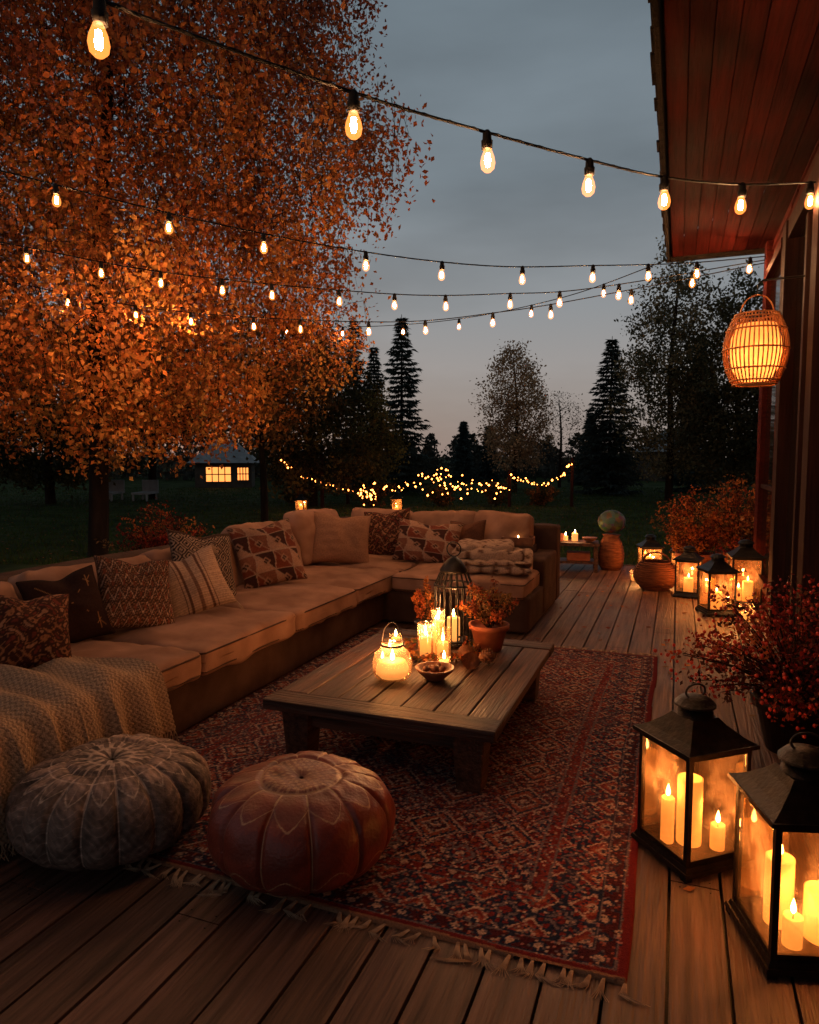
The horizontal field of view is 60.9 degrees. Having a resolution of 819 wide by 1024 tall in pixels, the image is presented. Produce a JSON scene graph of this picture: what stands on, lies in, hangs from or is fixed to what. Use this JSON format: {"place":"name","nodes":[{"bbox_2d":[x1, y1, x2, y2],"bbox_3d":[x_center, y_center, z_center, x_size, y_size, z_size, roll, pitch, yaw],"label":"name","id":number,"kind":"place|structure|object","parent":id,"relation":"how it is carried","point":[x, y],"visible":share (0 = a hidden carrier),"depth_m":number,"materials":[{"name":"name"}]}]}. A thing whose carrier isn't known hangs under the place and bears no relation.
{"place":"outdoors","nodes":[
{"label":"outdoors","id":0,"kind":"place"},
{"bbox_2d":[0,457,754,572],"bbox_3d":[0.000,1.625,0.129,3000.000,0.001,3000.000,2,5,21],"label":"lawn","id":1,"kind":"structure","parent":0,"point":[172,484],"depth_m":22.36,"materials":[{"name":"green plant"}]},
{"bbox_2d":[0,308,151,503],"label":"garden tree","id":2,"kind":"object","parent":1,"relation":"on","point":[47,471],"visible":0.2,"depth_m":22.79,"materials":[{"name":"orange plant"}]},
{"bbox_2d":[109,480,158,500],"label":"garden loungers","id":3,"kind":"object","parent":1,"relation":"on","point":[150,487],"visible":0.78,"depth_m":26.41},
{"bbox_2d":[75,324,215,498],"bbox_3d":[-9.896,-3.915,26.973,6.078,6.986,6.245,2,5,21],"label":"garden tree","id":4,"kind":"object","parent":1,"relation":"on","point":[152,474],"visible":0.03,"depth_m":26.22,"materials":[{"name":"orange plant"}]},
{"bbox_2d":[94,497,214,551],"bbox_3d":[-3.494,0.341,9.589,1.488,1.111,1.253,3,6,34],"label":"autumn shrub","id":5,"kind":"object","parent":1,"relation":"on","point":[154,541],"visible":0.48,"depth_m":9.58,"materials":[{"name":"red plant"}]},
{"bbox_2d":[0,0,434,557],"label":"autumn tree","id":6,"kind":"object","parent":1,"relation":"on","point":[122,36],"visible":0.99,"depth_m":9.60,"materials":[{"name":"orange plant"}]},
{"bbox_2d":[187,440,258,487],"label":"garden cottage","id":7,"kind":"structure","parent":1,"relation":"on","point":[237,471],"depth_m":36.56,"materials":[{"name":"black wood"}]},
{"bbox_2d":[187,285,358,521],"bbox_3d":[-3.748,-2.572,17.318,4.590,5.840,4.111,2,5,21],"label":"garden tree","id":8,"kind":"object","parent":1,"relation":"on","point":[263,480],"visible":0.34,"depth_m":17.18,"materials":[{"name":"orange plant"}]},
{"bbox_2d":[278,485,317,505],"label":"garden shrub","id":9,"kind":"object","parent":1,"relation":"on","point":[292,495],"visible":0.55,"depth_m":22.75,"materials":[{"name":"brown plant"}]},
{"bbox_2d":[294,493,307,510],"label":"candle lantern","id":10,"kind":"object","parent":1,"relation":"on","point":[301,497],"visible":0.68,"depth_m":19.58,"materials":[{"name":"black metal"}]},
{"bbox_2d":[243,317,394,505],"bbox_3d":[-2.910,-3.212,22.607,5.400,6.278,5.270,0,5,-4],"label":"garden tree","id":11,"kind":"object","parent":1,"relation":"on","point":[340,466],"visible":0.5,"depth_m":21.96,"materials":[{"name":"green plant"}]},
{"bbox_2d":[280,450,369,507],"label":"fairy lights","id":12,"kind":"object","parent":1,"relation":"on","point":[322,493],"visible":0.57,"depth_m":22.21,"materials":[{"name":"glass"}]},
{"bbox_2d":[331,320,370,490],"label":"spruce tree","id":13,"kind":"object","parent":1,"relation":"on","point":[350,363],"visible":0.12,"depth_m":33.33,"materials":[{"name":"green plant"}]},
{"bbox_2d":[359,482,375,505],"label":"fairy lights","id":14,"kind":"object","parent":1,"relation":"on","point":[367,494],"visible":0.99,"depth_m":20.45,"materials":[{"name":"glass"}]},
{"bbox_2d":[347,477,396,506],"bbox_3d":[-1.207,-0.641,22.534,1.635,1.009,1.151,2,5,21],"label":"garden shrub","id":15,"kind":"object","parent":1,"relation":"on","point":[379,494],"visible":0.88,"depth_m":22.46,"materials":[{"name":"brown plant"}]},
{"bbox_2d":[338,381,410,488],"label":"garden tree","id":16,"kind":"object","parent":1,"relation":"on","point":[393,447],"visible":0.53,"depth_m":26.45,"materials":[{"name":"green plant"}]},
{"bbox_2d":[358,347,392,482],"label":"spruce tree","id":17,"kind":"object","parent":1,"relation":"on","point":[373,369],"visible":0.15,"depth_m":35.30,"materials":[{"name":"green plant"}]},
{"bbox_2d":[0,411,752,480],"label":"distant treeline","id":18,"kind":"object","parent":1,"relation":"on","point":[542,471],"visible":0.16,"depth_m":49.87,"materials":[{"name":"green plant"}]},
{"bbox_2d":[2,494,756,890],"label":"fallen leaves","id":19,"kind":"object","parent":1,"relation":"on","point":[688,888],"visible":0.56,"depth_m":6.97,"materials":[{"name":"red plant"}]},
{"bbox_2d":[390,491,402,509],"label":"candle lantern","id":20,"kind":"object","parent":1,"relation":"on","point":[396,495],"visible":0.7,"depth_m":18.94,"materials":[{"name":"black metal"}]},
{"bbox_2d":[365,314,440,495],"bbox_3d":[-0.293,-4.485,29.634,3.472,7.700,3.172,2,5,21],"label":"spruce tree","id":21,"kind":"object","parent":1,"relation":"on","point":[404,475],"visible":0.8,"depth_m":29.39,"materials":[{"name":"green plant"}]},
{"bbox_2d":[0,563,818,1023],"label":"wooden deck","id":22,"kind":"structure","parent":1,"relation":"on","point":[118,945],"depth_m":2.14,"materials":[{"name":"brown wood"}]},
{"bbox_2d":[0,507,560,737],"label":"sectional sofa","id":23,"kind":"object","parent":22,"relation":"on","point":[210,662],"visible":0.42,"depth_m":5.05,"materials":[{"name":"fabric"}]},
{"bbox_2d":[0,594,71,668],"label":"throw pillow","id":24,"kind":"object","parent":23,"relation":"on","point":[34,632],"visible":0.84,"depth_m":3.35,"materials":[{"name":"fabric"}]},
{"bbox_2d":[15,565,115,642],"bbox_3d":[-1.917,0.540,3.900,0.188,0.429,0.428,-27,-8,40],"label":"throw pillow","id":25,"kind":"object","parent":23,"relation":"on","point":[88,618],"visible":0.71,"depth_m":3.89,"materials":[{"name":"fabric"}]},
{"bbox_2d":[0,655,178,860],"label":"knit throw blanket","id":26,"kind":"object","parent":23,"relation":"on","point":[51,708],"visible":0.74,"depth_m":3.04,"materials":[{"name":"fabric"}]},
{"bbox_2d":[93,555,174,628],"bbox_3d":[-1.661,0.493,4.228,0.478,0.469,0.188,8,-30,-45],"label":"throw pillow","id":27,"kind":"object","parent":23,"relation":"on","point":[135,595],"visible":0.91,"depth_m":4.15,"materials":[{"name":"fabric"}]},
{"bbox_2d":[166,529,236,595],"bbox_3d":[-1.499,0.389,5.060,0.172,0.529,0.528,-24,-20,37],"label":"throw pillow","id":28,"kind":"object","parent":23,"relation":"on","point":[183,545],"visible":0.48,"depth_m":5.08,"materials":[{"name":"fabric"}]},
{"bbox_2d":[169,544,244,617],"bbox_3d":[-1.415,0.507,4.605,0.525,0.531,0.195,-19,-18,-31],"label":"throw pillow","id":29,"kind":"object","parent":23,"relation":"on","point":[198,582],"visible":0.73,"depth_m":4.56,"materials":[{"name":"fabric"}]},
{"bbox_2d":[226,518,307,588],"bbox_3d":[-1.155,0.342,5.676,0.558,0.548,0.213,-11,-15,-36],"label":"throw pillow","id":30,"kind":"object","parent":23,"relation":"on","point":[267,555],"visible":0.99,"depth_m":5.58,"materials":[{"name":"fabric"}]},
{"bbox_2d":[311,511,370,563],"bbox_3d":[-0.672,0.262,6.816,0.588,0.528,0.237,4,-20,-9],"label":"throw pillow","id":31,"kind":"object","parent":23,"relation":"on","point":[340,540],"visible":1,"depth_m":6.72,"materials":[{"name":"fabric"}]},
{"bbox_2d":[364,508,409,554],"bbox_3d":[-0.233,0.221,7.288,0.508,0.509,0.185,-5,-15,13],"label":"throw pillow","id":32,"kind":"object","parent":23,"relation":"on","point":[383,534],"visible":0.71,"depth_m":7.23,"materials":[{"name":"fabric"}]},
{"bbox_2d":[392,518,463,562],"bbox_3d":[0.181,0.299,6.919,0.668,0.449,0.205,5,-20,15],"label":"throw pillow","id":33,"kind":"object","parent":23,"relation":"on","point":[419,541],"visible":0.93,"depth_m":6.85,"materials":[{"name":"fabric"}]},
{"bbox_2d":[450,520,485,540],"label":"throw pillow","id":34,"kind":"object","parent":23,"relation":"on","point":[475,530],"visible":0.33,"depth_m":6.93,"materials":[{"name":"fabric"}]},
{"bbox_2d":[446,538,532,575],"bbox_3d":[0.729,0.412,6.391,0.810,0.301,0.721,1,5,9],"label":"folded blanket","id":35,"kind":"object","parent":23,"relation":"on","point":[498,556],"visible":0.89,"depth_m":6.10,"materials":[{"name":"fabric"}]},
{"bbox_2d":[123,628,657,1006],"bbox_3d":[0.120,1.176,4.014,2.528,0.016,3.664,2,5,21],"label":"persian rug","id":36,"kind":"object","parent":22,"relation":"on","point":[530,851],"visible":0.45,"depth_m":2.80,"materials":[{"name":"fabric"}]},
{"bbox_2d":[5,734,211,871],"bbox_3d":[-1.153,1.107,2.717,0.732,0.333,0.742,0,5,4],"label":"moroccan pouf","id":37,"kind":"object","parent":36,"relation":"on","point":[113,801],"visible":0.98,"depth_m":2.48,"materials":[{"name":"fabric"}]},
{"bbox_2d":[207,751,395,896],"bbox_3d":[-0.391,1.118,2.553,0.667,0.338,0.671,1,5,15],"label":"leather pouf","id":38,"kind":"object","parent":36,"relation":"on","point":[302,823],"visible":1,"depth_m":2.33,"materials":[{"name":"brown leather"}]},
{"bbox_2d":[263,627,553,793],"bbox_3d":[0.098,1.022,3.870,1.150,0.325,1.517,2,5,21],"label":"coffee table","id":39,"kind":"object","parent":36,"relation":"on","point":[464,713],"visible":0.77,"depth_m":3.38,"materials":[{"name":"brown wood"}]},
{"bbox_2d":[384,640,394,656],"bbox_3d":[-0.115,0.792,4.063,0.090,0.100,0.090,2,5,21],"label":"votive candle","id":40,"kind":"object","parent":39,"relation":"on","point":[387,652],"visible":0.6,"depth_m":4.04,"materials":[{"name":"yellow wax"}]},
{"bbox_2d":[376,621,408,679],"bbox_3d":[-0.090,0.723,3.650,0.208,0.303,0.208,2,5,21],"label":"glass jar candle","id":41,"kind":"object","parent":39,"relation":"on","point":[392,667],"visible":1,"depth_m":3.60,"materials":[{"name":"glass"}]},
{"bbox_2d":[391,630,399,644],"bbox_3d":[-0.085,0.773,4.308,0.080,0.100,0.080,2,5,21],"label":"votive candle","id":42,"kind":"object","parent":39,"relation":"on","point":[395,638],"visible":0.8,"depth_m":4.29,"materials":[{"name":"yellow wax"}]},
{"bbox_2d":[411,575,437,635],"bbox_3d":[0.093,0.607,4.476,0.167,0.405,0.152,-1,5,-11],"label":"potted plant","id":43,"kind":"object","parent":39,"relation":"on","point":[422,609],"visible":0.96,"depth_m":4.46,"materials":[{"name":"orange plant"}]},
{"bbox_2d":[420,613,448,658],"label":"glass pillar candles","id":44,"kind":"object","parent":39,"relation":"on","point":[440,644],"visible":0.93,"depth_m":4.03,"materials":[{"name":"wax"}]},
{"bbox_2d":[415,661,454,681],"bbox_3d":[0.133,0.838,3.654,0.210,0.073,0.210,2,5,21],"label":"wooden bowl","id":45,"kind":"object","parent":39,"relation":"on","point":[435,671],"visible":1,"depth_m":3.63,"materials":[{"name":"brown wood"}]},
{"bbox_2d":[394,632,483,663],"bbox_3d":[0.169,0.810,4.148,0.546,0.080,0.595,2,5,21],"label":"dried leaf garland","id":46,"kind":"object","parent":39,"relation":"on","point":[408,647],"visible":0.62,"depth_m":4.04},
{"bbox_2d":[439,652,448,662],"bbox_3d":[0.192,0.812,3.860,0.072,0.092,0.072,2,5,21],"label":"votive candle","id":47,"kind":"object","parent":39,"relation":"on","point":[444,659],"visible":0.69,"depth_m":3.85,"materials":[{"name":"yellow wax"}]},
{"bbox_2d":[434,541,472,647],"bbox_3d":[0.275,0.499,4.330,0.250,0.641,0.252,2,5,21],"label":"wire cage lantern","id":48,"kind":"object","parent":39,"relation":"on","point":[452,565],"visible":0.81,"depth_m":4.28,"materials":[{"name":"black metal"}]},
{"bbox_2d":[457,644,473,654],"bbox_3d":[0.321,0.807,3.994,0.096,0.102,0.096,3,5,33],"label":"pine cone","id":49,"kind":"object","parent":39,"relation":"on","point":[463,649],"visible":0.58,"depth_m":3.97,"materials":[{"name":"brown plant"}]},
{"bbox_2d":[462,652,479,669],"bbox_3d":[0.338,0.820,3.834,0.096,0.102,0.096,4,6,42],"label":"pine cone","id":50,"kind":"object","parent":39,"relation":"on","point":[470,660],"visible":1,"depth_m":3.82,"materials":[{"name":"brown wood"}]},
{"bbox_2d":[455,576,519,651],"bbox_3d":[0.474,0.620,4.217,0.402,0.419,0.412,2,5,21],"label":"potted plant","id":51,"kind":"object","parent":39,"relation":"on","point":[489,627],"visible":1,"depth_m":4.15,"materials":[{"name":"orange plant"}]},
{"bbox_2d":[479,648,496,664],"bbox_3d":[0.442,0.813,3.920,0.096,0.102,0.096,4,6,40],"label":"pine cone","id":52,"kind":"object","parent":39,"relation":"on","point":[488,656],"visible":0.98,"depth_m":3.90,"materials":[{"name":"brown wood"}]},
{"bbox_2d":[560,531,599,572],"bbox_3d":[2.192,0.498,9.244,0.620,0.534,0.400,1,5,13],"label":"side table","id":53,"kind":"object","parent":22,"relation":"on","point":[578,557],"visible":0.83,"depth_m":9.12,"materials":[{"name":"brown wood"}]},
{"bbox_2d":[598,510,625,570],"bbox_3d":[2.684,0.369,9.258,0.358,0.795,0.358,2,5,21],"label":"potted plant","id":54,"kind":"object","parent":22,"relation":"on","point":[611,550],"visible":0.99,"depth_m":9.14,"materials":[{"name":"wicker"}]},
{"bbox_2d":[636,531,664,563],"bbox_3d":[3.060,0.519,8.856,0.296,0.559,0.296,0,5,6],"label":"candle lantern","id":55,"kind":"object","parent":22,"relation":"on","point":[650,542],"visible":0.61,"depth_m":8.78,"materials":[{"name":"black metal"}]},
{"bbox_2d":[633,551,678,590],"bbox_3d":[2.795,0.660,7.895,0.502,0.429,0.504,2,5,21],"label":"wicker basket","id":56,"kind":"object","parent":22,"relation":"on","point":[653,574],"visible":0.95,"depth_m":7.73,"materials":[{"name":"brown wicker"}]},
{"bbox_2d":[669,542,682,570],"bbox_3d":[3.441,0.571,8.875,0.228,0.453,0.228,2,5,26],"label":"candle lantern","id":57,"kind":"object","parent":22,"relation":"on","point":[671,554],"visible":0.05,"depth_m":8.83,"materials":[{"name":"black metal"}]},
{"bbox_2d":[673,542,704,597],"bbox_3d":[3.004,0.616,7.488,0.274,0.584,0.274,3,5,31],"label":"candle lantern","id":58,"kind":"object","parent":22,"relation":"on","point":[689,554],"visible":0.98,"depth_m":7.44,"materials":[{"name":"black metal"}]},
{"bbox_2d":[631,683,759,883],"bbox_3d":[1.065,0.965,2.616,0.313,0.660,0.313,-2,5,-19],"label":"candle lantern","id":59,"kind":"object","parent":22,"relation":"on","point":[687,844],"visible":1,"depth_m":2.55,"materials":[{"name":"metal"}]},
{"bbox_2d":[646,485,744,582],"bbox_3d":[3.429,0.246,8.482,0.989,1.164,0.943,0,5,0],"label":"potted shrub","id":60,"kind":"object","parent":22,"relation":"on","point":[700,538],"visible":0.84,"depth_m":8.31,"materials":[{"name":"orange plant"}]},
{"bbox_2d":[704,576,714,592],"bbox_3d":[3.317,0.804,7.705,0.140,0.174,0.140,2,5,21],"label":"glass jar candle","id":61,"kind":"object","parent":22,"relation":"on","point":[706,587],"visible":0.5,"depth_m":7.69,"materials":[{"name":"glass"}]},
{"bbox_2d":[695,549,739,616],"bbox_3d":[2.941,0.664,6.657,0.296,0.619,0.296,0,5,1],"label":"candle lantern","id":62,"kind":"object","parent":22,"relation":"on","point":[716,564],"visible":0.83,"depth_m":6.58,"materials":[{"name":"black metal"}]},
{"bbox_2d":[696,474,755,582],"bbox_3d":[3.887,0.163,8.270,1.162,1.363,1.023,2,5,21],"label":"potted shrub","id":63,"kind":"object","parent":22,"relation":"on","point":[747,526],"visible":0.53,"depth_m":8.20,"materials":[{"name":"red plant"}]},
{"bbox_2d":[648,0,818,685],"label":"wooden house","id":64,"kind":"structure","parent":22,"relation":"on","point":[736,84],"depth_m":4.88,"materials":[{"name":"brown wood"}]},
{"bbox_2d":[0,242,764,308],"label":"string lights","id":65,"kind":"object","parent":64,"relation":"attached to","point":[271,288],"visible":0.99,"depth_m":7.11,"materials":[{"name":"metal"}]},
{"bbox_2d":[0,262,764,333],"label":"string lights","id":66,"kind":"object","parent":64,"relation":"attached to","point":[631,293],"visible":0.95,"depth_m":8.01,"materials":[{"name":"metal"}]},
{"bbox_2d":[0,170,765,281],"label":"string lights","id":67,"kind":"object","parent":64,"relation":"attached to","point":[55,190],"visible":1,"depth_m":5.86,"materials":[{"name":"metal"}]},
{"bbox_2d":[198,253,683,334],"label":"string lights","id":68,"kind":"object","parent":64,"relation":"attached to","point":[531,309],"visible":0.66,"depth_m":9.45,"materials":[{"name":"metal"}]},
{"bbox_2d":[91,0,815,209],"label":"string lights","id":69,"kind":"object","parent":64,"relation":"attached to","point":[99,15],"visible":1,"depth_m":2.54,"materials":[{"name":"metal"}]},
{"bbox_2d":[722,275,804,387],"bbox_3d":[2.543,-1.326,5.042,0.525,0.816,0.448,-1,5,-14],"label":"rattan lantern","id":70,"kind":"object","parent":64,"relation":"attached to","point":[757,353],"visible":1,"depth_m":4.92,"materials":[{"name":"wicker"}]},
{"bbox_2d":[716,538,751,593],"bbox_3d":[3.657,0.581,7.711,0.490,0.618,0.416,2,5,21],"label":"potted shrub","id":71,"kind":"object","parent":22,"relation":"on","point":[746,565],"visible":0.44,"depth_m":7.63,"materials":[{"name":"red plant"}]},
{"bbox_2d":[653,569,818,753],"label":"berry shrub","id":72,"kind":"object","parent":22,"relation":"on","point":[784,700],"visible":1,"depth_m":3.49,"materials":[{"name":"red plant"}]},
{"bbox_2d":[725,535,765,608],"bbox_3d":[3.382,0.588,7.018,0.319,0.714,0.319,1,5,16],"label":"candle lantern","id":73,"kind":"object","parent":22,"relation":"on","point":[744,550],"visible":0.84,"depth_m":6.94,"materials":[{"name":"black metal"}]},
{"bbox_2d":[724,732,818,979],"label":"candle lantern","id":74,"kind":"object","parent":22,"relation":"on","point":[777,922],"visible":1,"depth_m":2.07,"materials":[{"name":"metal"}]},
{"bbox_2d":[423,481,455,506],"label":"garden shrub","id":75,"kind":"object","parent":1,"relation":"on","point":[442,500],"visible":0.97,"depth_m":22.61,"materials":[{"name":"brown plant"}]},
{"bbox_2d":[380,467,503,498],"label":"fairy lights","id":76,"kind":"object","parent":1,"relation":"on","point":[444,483],"visible":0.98,"depth_m":21.92,"materials":[{"name":"glass"}]},
{"bbox_2d":[449,421,479,482],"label":"spruce tree","id":77,"kind":"object","parent":1,"relation":"on","point":[462,459],"visible":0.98,"depth_m":43.44,"materials":[{"name":"green plant"}]},
{"bbox_2d":[422,474,509,498],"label":"fairy lights","id":78,"kind":"object","parent":1,"relation":"on","point":[463,484],"visible":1,"depth_m":20.98,"materials":[{"name":"glass"}]},
{"bbox_2d":[475,426,501,481],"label":"spruce tree","id":79,"kind":"object","parent":1,"relation":"on","point":[484,468],"visible":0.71,"depth_m":45.40,"materials":[{"name":"green plant"}]},
{"bbox_2d":[478,478,518,505],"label":"garden shrub","id":80,"kind":"object","parent":1,"relation":"on","point":[500,497],"visible":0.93,"depth_m":22.86,"materials":[{"name":"brown plant"}]},
{"bbox_2d":[468,339,559,491],"bbox_3d":[4.845,-4.333,31.779,4.228,7.057,4.199,2,5,21],"label":"birch tree","id":81,"kind":"object","parent":1,"relation":"on","point":[516,439],"visible":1,"depth_m":31.15,"materials":[{"name":"green plant"}]},
{"bbox_2d":[508,458,573,506],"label":"fairy lights","id":82,"kind":"object","parent":1,"relation":"on","point":[571,485],"visible":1,"depth_m":22.48,"materials":[{"name":"glass"}]},
{"bbox_2d":[524,482,559,505],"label":"garden shrub","id":83,"kind":"object","parent":1,"relation":"on","point":[542,497],"visible":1,"depth_m":22.93,"materials":[{"name":"brown plant"}]},
{"bbox_2d":[526,391,587,487],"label":"bare tree","id":84,"kind":"object","parent":1,"relation":"on","point":[560,465],"visible":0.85,"depth_m":36.66,"materials":[{"name":"brown plant"}]},
{"bbox_2d":[566,412,604,485],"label":"spruce tree","id":85,"kind":"object","parent":1,"relation":"on","point":[578,472],"visible":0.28,"depth_m":39.54,"materials":[{"name":"green plant"}]},
{"bbox_2d":[567,336,650,494],"bbox_3d":[8.516,-3.886,29.731,3.726,7.110,4.140,2,5,21],"label":"spruce tree","id":86,"kind":"object","parent":1,"relation":"on","point":[610,459],"visible":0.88,"depth_m":29.43,"materials":[{"name":"green plant"}]},
{"bbox_2d":[600,235,728,500],"bbox_3d":[9.868,-5.303,25.567,5.122,9.976,4.828,0,5,2],"label":"poplar tree","id":87,"kind":"object","parent":1,"relation":"on","point":[680,333],"visible":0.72,"depth_m":25.10,"materials":[{"name":"green plant"}]},
{"bbox_2d":[636,430,715,480],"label":"tree","id":88,"kind":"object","parent":1,"relation":"on","point":[646,472],"depth_m":46.45,"materials":[{"name":"green plant"}]},
{"bbox_2d":[658,336,741,492],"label":"spruce tree","id":89,"kind":"object","parent":1,"relation":"on","point":[677,483],"visible":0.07,"depth_m":31.45,"materials":[{"name":"green plant"}]},
{"bbox_2d":[661,260,762,502],"bbox_3d":[11.155,-4.278,23.712,4.937,8.226,5.711,2,5,21],"label":"poplar tree","id":90,"kind":"object","parent":1,"relation":"on","point":[708,454],"visible":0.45,"depth_m":23.32,"materials":[{"name":"green plant"}]},
{"bbox_2d":[0,0,764,456],"label":"sky","id":91,"kind":"structure","parent":0,"point":[574,77],"materials":[{"name":"grey"}]},
{"bbox_2d":[514,544,536,552],"bbox_3d":[1.080,0.405,6.925,0.340,0.166,0.240,1,5,16],"label":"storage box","id":92,"kind":"object","parent":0,"point":[534,547],"visible":0.24,"depth_m":6.79,"materials":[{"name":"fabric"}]},
{"bbox_2d":[501,536,534,545],"bbox_3d":[1.080,0.275,6.914,0.312,0.095,0.212,1,5,16],"label":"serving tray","id":93,"kind":"object","parent":92,"relation":"on","point":[529,541],"visible":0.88,"depth_m":6.81,"materials":[{"name":"brown wood"}]},
{"bbox_2d":[740,602,753,621],"bbox_3d":[3.075,0.917,6.356,0.140,0.164,0.140,2,5,21],"label":"glass jar candle","id":94,"kind":"object","parent":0,"point":[744,615],"visible":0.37,"depth_m":6.33,"materials":[{"name":"glass"}]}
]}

